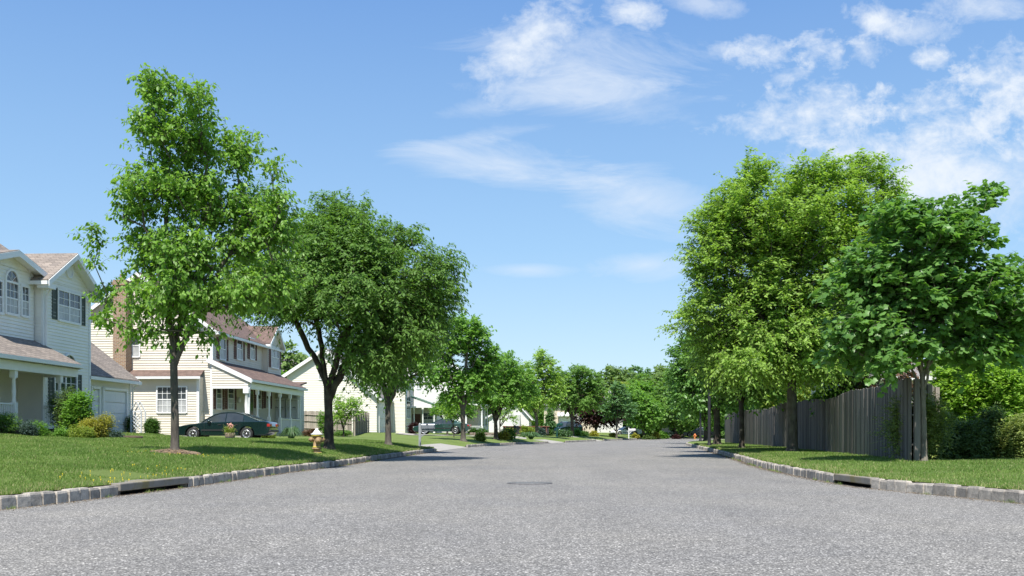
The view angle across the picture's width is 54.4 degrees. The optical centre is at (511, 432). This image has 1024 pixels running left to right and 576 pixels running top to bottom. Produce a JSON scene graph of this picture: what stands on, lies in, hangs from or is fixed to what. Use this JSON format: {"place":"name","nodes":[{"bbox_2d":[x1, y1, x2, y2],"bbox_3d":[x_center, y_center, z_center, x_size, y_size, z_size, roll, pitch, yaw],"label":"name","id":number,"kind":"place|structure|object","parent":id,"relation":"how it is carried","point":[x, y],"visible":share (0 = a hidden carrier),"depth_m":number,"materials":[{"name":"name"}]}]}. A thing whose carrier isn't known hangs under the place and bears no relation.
{"place":"outdoors","nodes":[
{"label":"outdoors","id":0,"kind":"place"},
{"bbox_2d":[0,432,712,494],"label":"lawn","id":1,"kind":"structure","parent":0,"point":[433,438],"depth_m":58.70,"materials":[{"name":"green plant"}]},
{"bbox_2d":[0,409,22,433],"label":"shrub","id":2,"kind":"object","parent":1,"relation":"on","point":[10,425],"visible":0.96,"depth_m":33.46,"materials":[{"name":"green plant"}]},
{"bbox_2d":[17,420,39,435],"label":"shrub","id":3,"kind":"object","parent":1,"relation":"on","point":[27,428],"visible":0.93,"depth_m":33.64,"materials":[{"name":"green plant"}]},
{"bbox_2d":[30,420,52,435],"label":"shrub","id":4,"kind":"object","parent":1,"relation":"on","point":[41,429],"visible":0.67,"depth_m":34.03,"materials":[{"name":"green plant"}]},
{"bbox_2d":[48,425,70,436],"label":"shrub","id":5,"kind":"object","parent":1,"relation":"on","point":[60,433],"visible":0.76,"depth_m":34.29,"materials":[{"name":"green plant"}]},
{"bbox_2d":[0,244,141,433],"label":"house","id":6,"kind":"structure","parent":1,"relation":"on","point":[47,346],"depth_m":38.72,"materials":[{"name":"beige"}]},
{"bbox_2d":[0,280,3,314],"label":"window","id":7,"kind":"structure","parent":6,"relation":"in","point":[1,281],"depth_m":36.33,"materials":[{"name":"white glass"}]},
{"bbox_2d":[4,269,19,316],"bbox_3d":[-18.584,-5.221,37.012,0.082,1.739,0.928,0,0,3],"label":"window","id":8,"kind":"structure","parent":6,"relation":"in","point":[12,282],"depth_m":37.00,"materials":[{"name":"white glass"}]},
{"bbox_2d":[20,284,29,318],"bbox_3d":[-18.537,-4.991,37.910,0.082,1.230,0.606,0,0,3],"label":"window","id":9,"kind":"structure","parent":6,"relation":"in","point":[24,290],"depth_m":37.88,"materials":[{"name":"white glass"}]},
{"bbox_2d":[54,377,77,404],"bbox_3d":[-18.102,-1.642,40.394,0.082,1.601,1.863,0,0,3],"label":"window","id":10,"kind":"structure","parent":6,"relation":"in","point":[67,381],"depth_m":40.56,"materials":[{"name":"white glass"}]},
{"bbox_2d":[57,288,80,325],"bbox_3d":[-18.091,-5.123,40.690,0.082,1.317,1.916,0,0,3],"label":"window","id":11,"kind":"structure","parent":6,"relation":"in","point":[68,302],"depth_m":40.64,"materials":[{"name":"white glass"}]},
{"bbox_2d":[91,386,100,421],"bbox_3d":[-18.394,-0.957,43.959,0.132,2.174,0.855,0,0,3],"label":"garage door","id":12,"kind":"structure","parent":6,"relation":"in","point":[96,393],"depth_m":44.08,"materials":[{"name":"white"}]},
{"bbox_2d":[101,387,127,431],"bbox_3d":[-18.300,-0.957,45.885,0.132,2.174,2.506,0,0,3],"label":"garage door","id":13,"kind":"structure","parent":6,"relation":"in","point":[108,396],"depth_m":46.04,"materials":[{"name":"white"}]},
{"bbox_2d":[66,423,97,437],"bbox_3d":[-14.748,0.042,34.054,1.100,0.821,0.979,0,0,0],"label":"shrub","id":14,"kind":"object","parent":1,"relation":"on","point":[86,432],"visible":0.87,"depth_m":33.97,"materials":[{"name":"green plant"}]},
{"bbox_2d":[75,411,117,437],"bbox_3d":[-14.597,-0.143,35.001,1.445,1.333,1.314,0,0,0],"label":"shrub","id":15,"kind":"object","parent":1,"relation":"on","point":[102,425],"visible":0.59,"depth_m":34.85,"materials":[{"name":"yellow plant"}]},
{"bbox_2d":[109,429,125,437],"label":"shrub","id":16,"kind":"object","parent":1,"relation":"on","point":[115,434],"visible":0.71,"depth_m":34.90,"materials":[{"name":"green plant"}]},
{"bbox_2d":[103,435,142,437],"bbox_3d":[-15.800,0.146,36.500,4.400,0.100,3.182,0,0,0],"label":"garden bed","id":17,"kind":"object","parent":1,"relation":"on","point":[132,436],"visible":0.19,"depth_m":36.08,"materials":[{"name":"soil"}]},
{"bbox_2d":[43,385,77,432],"bbox_3d":[-16.463,-0.644,36.529,1.388,2.360,1.140,0,0,0],"label":"shrub","id":18,"kind":"object","parent":17,"relation":"on","point":[56,414],"visible":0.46,"depth_m":36.35,"materials":[{"name":"green plant"}]},
{"bbox_2d":[54,388,98,430],"bbox_3d":[-15.735,-0.535,36.017,1.488,2.299,1.462,0,0,0],"label":"shrub","id":19,"kind":"object","parent":17,"relation":"on","point":[78,404],"visible":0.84,"depth_m":35.73,"materials":[{"name":"green plant"}]},
{"bbox_2d":[130,401,145,432],"bbox_3d":[-17.557,-0.638,46.750,0.538,1.672,0.560,0,0,0],"label":"trellis","id":20,"kind":"object","parent":1,"relation":"on","point":[135,420],"visible":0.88,"depth_m":46.48,"materials":[{"name":"grey paint"}]},
{"bbox_2d":[142,415,161,433],"bbox_3d":[-16.624,-0.222,46.035,1.008,1.178,0.939,0,0,0],"label":"shrub","id":21,"kind":"object","parent":1,"relation":"on","point":[152,425],"visible":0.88,"depth_m":45.84,"materials":[{"name":"green plant"}]},
{"bbox_2d":[158,450,200,454],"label":"tree mulch","id":22,"kind":"object","parent":1,"relation":"on","point":[183,452],"visible":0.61,"depth_m":21.34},
{"bbox_2d":[66,62,315,449],"bbox_3d":[-6.856,-3.648,21.442,5.234,8.435,3.515,0,0,0],"label":"street tree","id":23,"kind":"object","parent":1,"relation":"on","point":[174,256],"visible":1,"depth_m":21.22,"materials":[{"name":"green plant"}]},
{"bbox_2d":[91,272,307,437],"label":"house","id":24,"kind":"structure","parent":1,"relation":"on","point":[237,375],"depth_m":53.17,"materials":[{"name":"beige"}]},
{"bbox_2d":[131,334,140,357],"bbox_3d":[-20.296,-4.652,53.180,0.877,1.279,0.082,0,0,3],"label":"window","id":25,"kind":"structure","parent":24,"relation":"in","point":[136,348],"depth_m":53.19,"materials":[{"name":"clear glass"}]},
{"bbox_2d":[156,386,187,412],"bbox_3d":[-17.890,-1.739,52.350,1.671,1.443,0.082,0,0,3],"label":"window","id":26,"kind":"structure","parent":24,"relation":"in","point":[163,393],"depth_m":52.36,"materials":[{"name":"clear glass"}]},
{"bbox_2d":[215,389,221,409],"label":"window","id":27,"kind":"structure","parent":24,"relation":"in","point":[218,391],"depth_m":53.87,"materials":[{"name":"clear glass"}]},
{"bbox_2d":[219,338,225,360],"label":"window","id":28,"kind":"structure","parent":24,"relation":"in","point":[222,343],"depth_m":54.52,"materials":[{"name":"clear glass"}]},
{"bbox_2d":[228,389,234,409],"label":"window","id":29,"kind":"structure","parent":24,"relation":"in","point":[231,392],"depth_m":55.96,"materials":[{"name":"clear glass"}]},
{"bbox_2d":[236,340,242,360],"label":"window","id":30,"kind":"structure","parent":24,"relation":"in","point":[239,343],"depth_m":57.34,"materials":[{"name":"clear glass"}]},
{"bbox_2d":[270,346,278,369],"bbox_3d":[-15.030,-4.755,63.128,0.082,1.409,1.731,0,0,3],"label":"window","id":31,"kind":"structure","parent":24,"relation":"in","point":[274,355],"depth_m":63.07,"materials":[{"name":"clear glass"}]},
{"bbox_2d":[275,398,285,432],"bbox_3d":[-15.109,-0.960,64.459,0.980,2.521,0.132,0,0,3],"label":"door","id":32,"kind":"structure","parent":24,"relation":"in","point":[283,403],"depth_m":64.46,"materials":[{"name":"glass"}]},
{"bbox_2d":[286,398,298,418],"bbox_3d":[-14.260,-0.960,64.414,0.880,2.521,0.132,0,0,3],"label":"window","id":33,"kind":"structure","parent":24,"relation":"in","point":[293,403],"depth_m":64.42,"materials":[{"name":"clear glass"}]},
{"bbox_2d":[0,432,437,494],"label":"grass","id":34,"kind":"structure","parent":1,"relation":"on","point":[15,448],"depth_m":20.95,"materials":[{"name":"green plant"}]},
{"bbox_2d":[223,423,235,438],"bbox_3d":[-11.504,-0.057,40.515,0.665,0.689,0.561,0,0,36],"label":"planter","id":35,"kind":"object","parent":1,"relation":"on","point":[229,432],"visible":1,"depth_m":40.40,"materials":[{"name":"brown wood"}]},
{"bbox_2d":[279,426,302,437],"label":"daylily","id":36,"kind":"object","parent":1,"relation":"on","point":[290,432],"visible":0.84,"depth_m":47.80,"materials":[{"name":"green plant"}]},
{"bbox_2d":[281,338,308,372],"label":"tree","id":37,"kind":"object","parent":1,"relation":"on","point":[291,362],"visible":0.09,"depth_m":112.11,"materials":[{"name":"green plant"}]},
{"bbox_2d":[308,428,324,452],"bbox_3d":[-5.377,0.252,27.493,0.388,0.757,0.393,0,0,23],"label":"fire hydrant","id":38,"kind":"object","parent":1,"relation":"on","point":[317,439],"visible":0.82,"depth_m":27.40,"materials":[{"name":"yellow metal"}]},
{"bbox_2d":[316,410,336,435],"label":"shrub","id":39,"kind":"object","parent":1,"relation":"on","point":[321,424],"visible":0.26,"depth_m":65.91,"materials":[{"name":"green plant"}]},
{"bbox_2d":[304,411,352,435],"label":"fence","id":40,"kind":"object","parent":1,"relation":"on","point":[310,420],"visible":0.35,"depth_m":70.00,"materials":[{"name":"beige wood"}]},
{"bbox_2d":[207,174,476,450],"bbox_3d":[-5.200,-3.494,29.771,8.323,8.244,7.027,0,0,0],"label":"street tree","id":41,"kind":"object","parent":1,"relation":"on","point":[354,268],"visible":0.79,"depth_m":28.88,"materials":[{"name":"green plant"}]},
{"bbox_2d":[332,392,365,436],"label":"tree","id":42,"kind":"object","parent":1,"relation":"on","point":[347,407],"visible":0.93,"depth_m":61.88,"materials":[{"name":"green plant"}]},
{"bbox_2d":[353,411,368,435],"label":"fence","id":43,"kind":"object","parent":1,"relation":"on","point":[361,426],"visible":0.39,"depth_m":77.34,"materials":[{"name":"beige wood"}]},
{"bbox_2d":[281,349,441,432],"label":"house","id":44,"kind":"structure","parent":1,"relation":"on","point":[403,412],"depth_m":86.31,"materials":[{"name":"beige paint"}]},
{"bbox_2d":[378,400,384,432],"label":"garage door","id":45,"kind":"structure","parent":44,"relation":"in","point":[381,422],"depth_m":87.86,"materials":[{"name":"white"}]},
{"bbox_2d":[406,391,410,418],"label":"window","id":46,"kind":"structure","parent":44,"relation":"in","point":[408,397],"depth_m":93.62,"materials":[{"name":"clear glass"}]},
{"bbox_2d":[423,412,432,422],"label":"window","id":47,"kind":"structure","parent":44,"relation":"in","point":[427,418],"depth_m":98.31,"materials":[{"name":"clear glass"}]},
{"bbox_2d":[354,325,445,444],"bbox_3d":[-4.593,-2.262,40.071,3.865,5.788,3.251,0,0,-19],"label":"street tree","id":48,"kind":"object","parent":1,"relation":"on","point":[422,370],"visible":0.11,"depth_m":39.90,"materials":[{"name":"green plant"}]},
{"bbox_2d":[419,423,434,445],"bbox_3d":[-3.757,0.126,43.989,0.735,1.130,0.212,0,0,0],"label":"mailbox","id":49,"kind":"object","parent":1,"relation":"on","point":[426,427],"visible":0.99,"depth_m":43.95,"materials":[{"name":"metal"}]},
{"bbox_2d":[437,402,459,437],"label":"tree","id":50,"kind":"object","parent":1,"relation":"on","point":[445,413],"visible":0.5,"depth_m":69.92,"materials":[{"name":"green plant"}]},
{"bbox_2d":[414,360,487,430],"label":"house","id":51,"kind":"structure","parent":1,"relation":"on","point":[476,423],"depth_m":112.25,"materials":[{"name":"white paint"}]},
{"bbox_2d":[428,391,480,434],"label":"tree","id":52,"kind":"object","parent":1,"relation":"on","point":[471,413],"visible":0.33,"depth_m":89.84,"materials":[{"name":"green plant"}]},
{"bbox_2d":[421,311,508,441],"bbox_3d":[-2.958,-3.428,61.908,5.934,8.112,4.976,0,0,0],"label":"street tree","id":53,"kind":"object","parent":1,"relation":"on","point":[476,378],"visible":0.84,"depth_m":61.49,"materials":[{"name":"green plant"}]},
{"bbox_2d":[473,430,487,441],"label":"shrub","id":54,"kind":"object","parent":1,"relation":"on","point":[480,436],"visible":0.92,"depth_m":65.79,"materials":[{"name":"green plant"}]},
{"bbox_2d":[498,429,510,440],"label":"shrub","id":55,"kind":"object","parent":1,"relation":"on","point":[503,435],"visible":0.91,"depth_m":72.84,"materials":[{"name":"green plant"}]},
{"bbox_2d":[470,350,542,439],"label":"street tree","id":56,"kind":"object","parent":1,"relation":"on","point":[512,392],"visible":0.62,"depth_m":71.00,"materials":[{"name":"green plant"}]},
{"bbox_2d":[498,426,517,440],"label":"shrub","id":57,"kind":"object","parent":1,"relation":"on","point":[512,432],"visible":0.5,"depth_m":73.84,"materials":[{"name":"green plant"}]},
{"bbox_2d":[499,405,518,432],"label":"tree","id":58,"kind":"object","parent":1,"relation":"on","point":[505,419],"visible":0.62,"depth_m":85.97,"materials":[{"name":"green plant"}]},
{"bbox_2d":[488,404,534,431],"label":"house","id":59,"kind":"structure","parent":1,"relation":"on","point":[524,418],"depth_m":132.07,"materials":[{"name":"white"}]},
{"bbox_2d":[513,346,569,436],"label":"street tree","id":60,"kind":"object","parent":1,"relation":"on","point":[548,380],"visible":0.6,"depth_m":89.21,"materials":[{"name":"green plant"}]},
{"bbox_2d":[543,409,557,430],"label":"tree","id":61,"kind":"object","parent":1,"relation":"on","point":[550,422],"visible":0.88,"depth_m":123.42,"materials":[{"name":"green plant"}]},
{"bbox_2d":[554,429,572,436],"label":"shrub","id":62,"kind":"object","parent":1,"relation":"on","point":[563,433],"visible":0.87,"depth_m":97.69,"materials":[{"name":"green plant"}]},
{"bbox_2d":[544,398,594,432],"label":"house","id":63,"kind":"structure","parent":1,"relation":"on","point":[566,418],"depth_m":152.18,"materials":[{"name":"beige"}]},
{"bbox_2d":[542,363,612,436],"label":"street tree","id":64,"kind":"object","parent":1,"relation":"on","point":[575,402],"visible":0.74,"depth_m":103.81,"materials":[{"name":"green plant"}]},
{"bbox_2d":[565,391,628,431],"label":"purple leaved tree","id":65,"kind":"object","parent":1,"relation":"on","point":[593,420],"visible":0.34,"depth_m":119.58,"materials":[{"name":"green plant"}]},
{"bbox_2d":[483,411,724,438],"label":"undergrowth","id":66,"kind":"object","parent":1,"relation":"on","point":[541,419],"visible":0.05,"depth_m":159.12,"materials":[{"name":"green plant"}]},
{"bbox_2d":[580,363,636,394],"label":"tree","id":67,"kind":"object","parent":1,"relation":"on","point":[611,374],"visible":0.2,"depth_m":213.41,"materials":[{"name":"green plant"}]},
{"bbox_2d":[597,391,622,432],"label":"house","id":68,"kind":"structure","parent":1,"relation":"on","point":[602,430],"depth_m":176.12,"materials":[{"name":"white"}]},
{"bbox_2d":[597,380,639,437],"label":"street tree","id":69,"kind":"object","parent":1,"relation":"on","point":[630,407],"visible":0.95,"depth_m":115.41,"materials":[{"name":"green plant"}]},
{"bbox_2d":[610,426,641,434],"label":"parked car","id":70,"kind":"object","parent":1,"relation":"on","point":[622,430],"visible":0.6,"depth_m":150.09,"materials":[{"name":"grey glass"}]},
{"bbox_2d":[612,379,656,432],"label":"tree","id":71,"kind":"object","parent":1,"relation":"on","point":[645,386],"visible":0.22,"depth_m":148.99,"materials":[{"name":"green plant"}]},
{"bbox_2d":[623,365,652,379],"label":"tree","id":72,"kind":"object","parent":1,"relation":"on","point":[636,368],"visible":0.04,"depth_m":230.12,"materials":[{"name":"green plant"}]},
{"bbox_2d":[620,390,666,434],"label":"tree","id":73,"kind":"object","parent":1,"relation":"on","point":[646,403],"visible":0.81,"depth_m":126.68,"materials":[{"name":"green plant"}]},
{"bbox_2d":[635,370,670,392],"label":"tree","id":74,"kind":"object","parent":1,"relation":"on","point":[658,375],"visible":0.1,"depth_m":159.02,"materials":[{"name":"green plant"}]},
{"bbox_2d":[635,363,670,378],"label":"tree","id":75,"kind":"object","parent":1,"relation":"on","point":[660,367],"visible":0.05,"depth_m":243.80,"materials":[{"name":"green plant"}]},
{"bbox_2d":[421,443,466,450],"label":"driveway","id":76,"kind":"structure","parent":0,"point":[440,447],"depth_m":52.29,"materials":[{"name":"concrete"}]},
{"bbox_2d":[395,433,525,438],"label":"driveway","id":77,"kind":"structure","parent":0,"point":[451,435],"depth_m":82.78,"materials":[{"name":"concrete"}]},
{"bbox_2d":[412,419,471,433],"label":"parked car","id":78,"kind":"object","parent":77,"relation":"on","point":[441,425],"visible":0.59,"depth_m":81.00,"materials":[{"name":"green metal"}]},
{"bbox_2d":[0,442,1008,495],"bbox_3d":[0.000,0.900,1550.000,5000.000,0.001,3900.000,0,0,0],"label":"ground","id":79,"kind":"structure","parent":0,"point":[488,443],"depth_m":20.94,"materials":[{"name":"brown soil"}]},
{"bbox_2d":[645,380,698,433],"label":"tree","id":80,"kind":"object","parent":79,"relation":"on","point":[678,426],"visible":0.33,"depth_m":136.80,"materials":[{"name":"green plant"}]},
{"bbox_2d":[0,438,1023,575],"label":"road","id":81,"kind":"structure","parent":0,"point":[662,507],"depth_m":9.22,"materials":[{"name":"grey asphalt"}]},
{"bbox_2d":[0,451,438,510],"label":"kerb litter","id":82,"kind":"object","parent":81,"relation":"on","point":[226,481],"visible":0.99,"depth_m":17.56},
{"bbox_2d":[0,437,712,509],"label":"kerb","id":83,"kind":"structure","parent":81,"relation":"on","point":[28,499],"depth_m":16.45,"materials":[{"name":"stone"}]},
{"bbox_2d":[96,477,188,495],"bbox_3d":[-5.332,0.917,14.493,0.352,0.465,2.163,0,0,6],"label":"storm drain","id":84,"kind":"object","parent":83,"relation":"in","point":[133,486],"visible":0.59,"depth_m":14.32,"materials":[{"name":"concrete"}]},
{"bbox_2d":[683,427,713,436],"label":"parked car","id":85,"kind":"object","parent":81,"relation":"on","point":[693,432],"visible":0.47,"depth_m":139.00,"materials":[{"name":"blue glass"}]},
{"bbox_2d":[686,441,1023,503],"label":"kerb","id":86,"kind":"structure","parent":81,"relation":"on","point":[974,492],"depth_m":14.15,"materials":[{"name":"stone"}]},
{"bbox_2d":[834,474,886,488],"bbox_3d":[5.589,0.917,15.905,0.352,0.465,1.601,0,0,-2],"label":"storm drain","id":87,"kind":"object","parent":86,"relation":"in","point":[862,481],"visible":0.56,"depth_m":15.92,"materials":[{"name":"concrete"}]},
{"bbox_2d":[704,451,1019,503],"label":"kerb litter","id":88,"kind":"object","parent":81,"relation":"on","point":[768,470],"visible":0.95,"depth_m":18.11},
{"bbox_2d":[0,0,1023,389],"label":"sky","id":89,"kind":"structure","parent":0,"point":[564,147],"materials":[{"name":"blue"}]},
{"bbox_2d":[552,422,582,433],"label":"parked car","id":90,"kind":"object","parent":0,"point":[566,426],"visible":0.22,"depth_m":127.10,"materials":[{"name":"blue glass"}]},
{"bbox_2d":[688,439,1023,489],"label":"lawn","id":91,"kind":"structure","parent":0,"point":[722,441],"depth_m":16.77,"materials":[{"name":"green plant"}]},
{"bbox_2d":[657,370,734,440],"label":"street tree","id":92,"kind":"object","parent":91,"relation":"on","point":[704,420],"visible":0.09,"depth_m":77.60,"materials":[{"name":"green plant"}]},
{"bbox_2d":[661,327,755,443],"bbox_3d":[11.107,-2.816,55.111,5.680,7.177,5.285,0,0,0],"label":"street tree","id":93,"kind":"object","parent":91,"relation":"on","point":[685,398],"visible":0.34,"depth_m":54.74,"materials":[{"name":"green plant"}]},
{"bbox_2d":[707,389,711,444],"bbox_3d":[10.208,-1.784,51.500,0.425,5.040,0.425,0,0,-22],"label":"lamp post","id":94,"kind":"object","parent":91,"relation":"on","point":[709,420],"visible":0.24,"depth_m":51.44,"materials":[{"name":"metal"}]},
{"bbox_2d":[673,316,808,447],"bbox_3d":[9.680,-2.159,42.016,4.923,5.865,4.918,0,0,-36],"label":"street tree","id":95,"kind":"object","parent":91,"relation":"on","point":[746,398],"visible":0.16,"depth_m":41.89,"materials":[{"name":"green plant"}]},
{"bbox_2d":[654,145,913,450],"bbox_3d":[9.134,-4.428,33.206,8.265,10.381,7.528,0,0,24],"label":"street tree","id":96,"kind":"object","parent":91,"relation":"on","point":[781,341],"visible":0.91,"depth_m":31.99,"materials":[{"name":"green plant"}]},
{"bbox_2d":[761,380,810,407],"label":"tree","id":97,"kind":"object","parent":91,"relation":"on","point":[800,397],"visible":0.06,"depth_m":103.48,"materials":[{"name":"green plant"}]},
{"bbox_2d":[725,378,919,460],"bbox_3d":[11.357,-0.205,42.193,0.559,2.136,40.815,0,0,6],"label":"fence","id":98,"kind":"object","parent":91,"relation":"on","point":[843,422],"visible":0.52,"depth_m":29.86,"materials":[{"name":"grey wood"}]},
{"bbox_2d":[808,374,880,415],"bbox_3d":[11.807,-0.812,34.987,2.934,3.102,2.905,0,0,-8],"label":"tree","id":99,"kind":"object","parent":91,"relation":"on","point":[828,393],"visible":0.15,"depth_m":34.57,"materials":[{"name":"green plant"}]},
{"bbox_2d":[804,363,936,397],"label":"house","id":100,"kind":"structure","parent":91,"relation":"on","point":[918,374],"depth_m":43.99,"materials":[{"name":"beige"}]},
{"bbox_2d":[832,362,918,396],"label":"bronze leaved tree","id":101,"kind":"object","parent":91,"relation":"on","point":[905,375],"visible":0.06,"depth_m":33.62,"materials":[{"name":"green plant"}]},
{"bbox_2d":[807,179,1023,460],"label":"street tree","id":102,"kind":"object","parent":91,"relation":"on","point":[898,302],"visible":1,"depth_m":21.27,"materials":[{"name":"green plant"}]},
{"bbox_2d":[866,389,967,459],"bbox_3d":[9.446,0.207,23.270,1.994,2.505,2.005,0,0,-23],"label":"shrub","id":103,"kind":"object","parent":91,"relation":"on","point":[936,430],"visible":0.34,"depth_m":22.98,"materials":[{"name":"green plant"}]},
{"bbox_2d":[920,384,939,452],"bbox_3d":[10.390,-0.198,24.742,0.194,2.103,6.141,0,0,27],"label":"fence","id":104,"kind":"object","parent":91,"relation":"on","point":[930,388],"visible":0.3,"depth_m":24.17,"materials":[{"name":"grey wood"}]},
{"bbox_2d":[930,413,1001,459],"bbox_3d":[10.767,0.386,24.159,2.302,1.928,2.190,0,0,0],"label":"shrub","id":105,"kind":"object","parent":91,"relation":"on","point":[972,443],"visible":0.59,"depth_m":23.66,"materials":[{"name":"green plant"}]},
{"bbox_2d":[929,361,1023,425],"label":"hedge","id":106,"kind":"object","parent":91,"relation":"on","point":[1004,387],"visible":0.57,"depth_m":26.67,"materials":[{"name":"green plant"}]},
{"bbox_2d":[970,401,1011,458],"bbox_3d":[11.731,0.215,24.183,1.448,1.991,1.260,0,0,0],"label":"shrub","id":107,"kind":"object","parent":91,"relation":"on","point":[995,414],"visible":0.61,"depth_m":24.01,"materials":[{"name":"green plant"}]},
{"bbox_2d":[989,410,1023,458],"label":"shrub","id":108,"kind":"object","parent":91,"relation":"on","point":[1012,444],"visible":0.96,"depth_m":23.42,"materials":[{"name":"green plant"}]},
{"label":"driveway","id":109,"kind":"structure","parent":0,"visible":0},
{"bbox_2d":[179,412,278,437],"bbox_3d":[-14.043,-0.329,49.160,4.685,1.390,1.920,0,0,1],"label":"car","id":110,"kind":"object","parent":109,"relation":"on","point":[241,422],"visible":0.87,"depth_m":48.34,"materials":[{"name":"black metal"}]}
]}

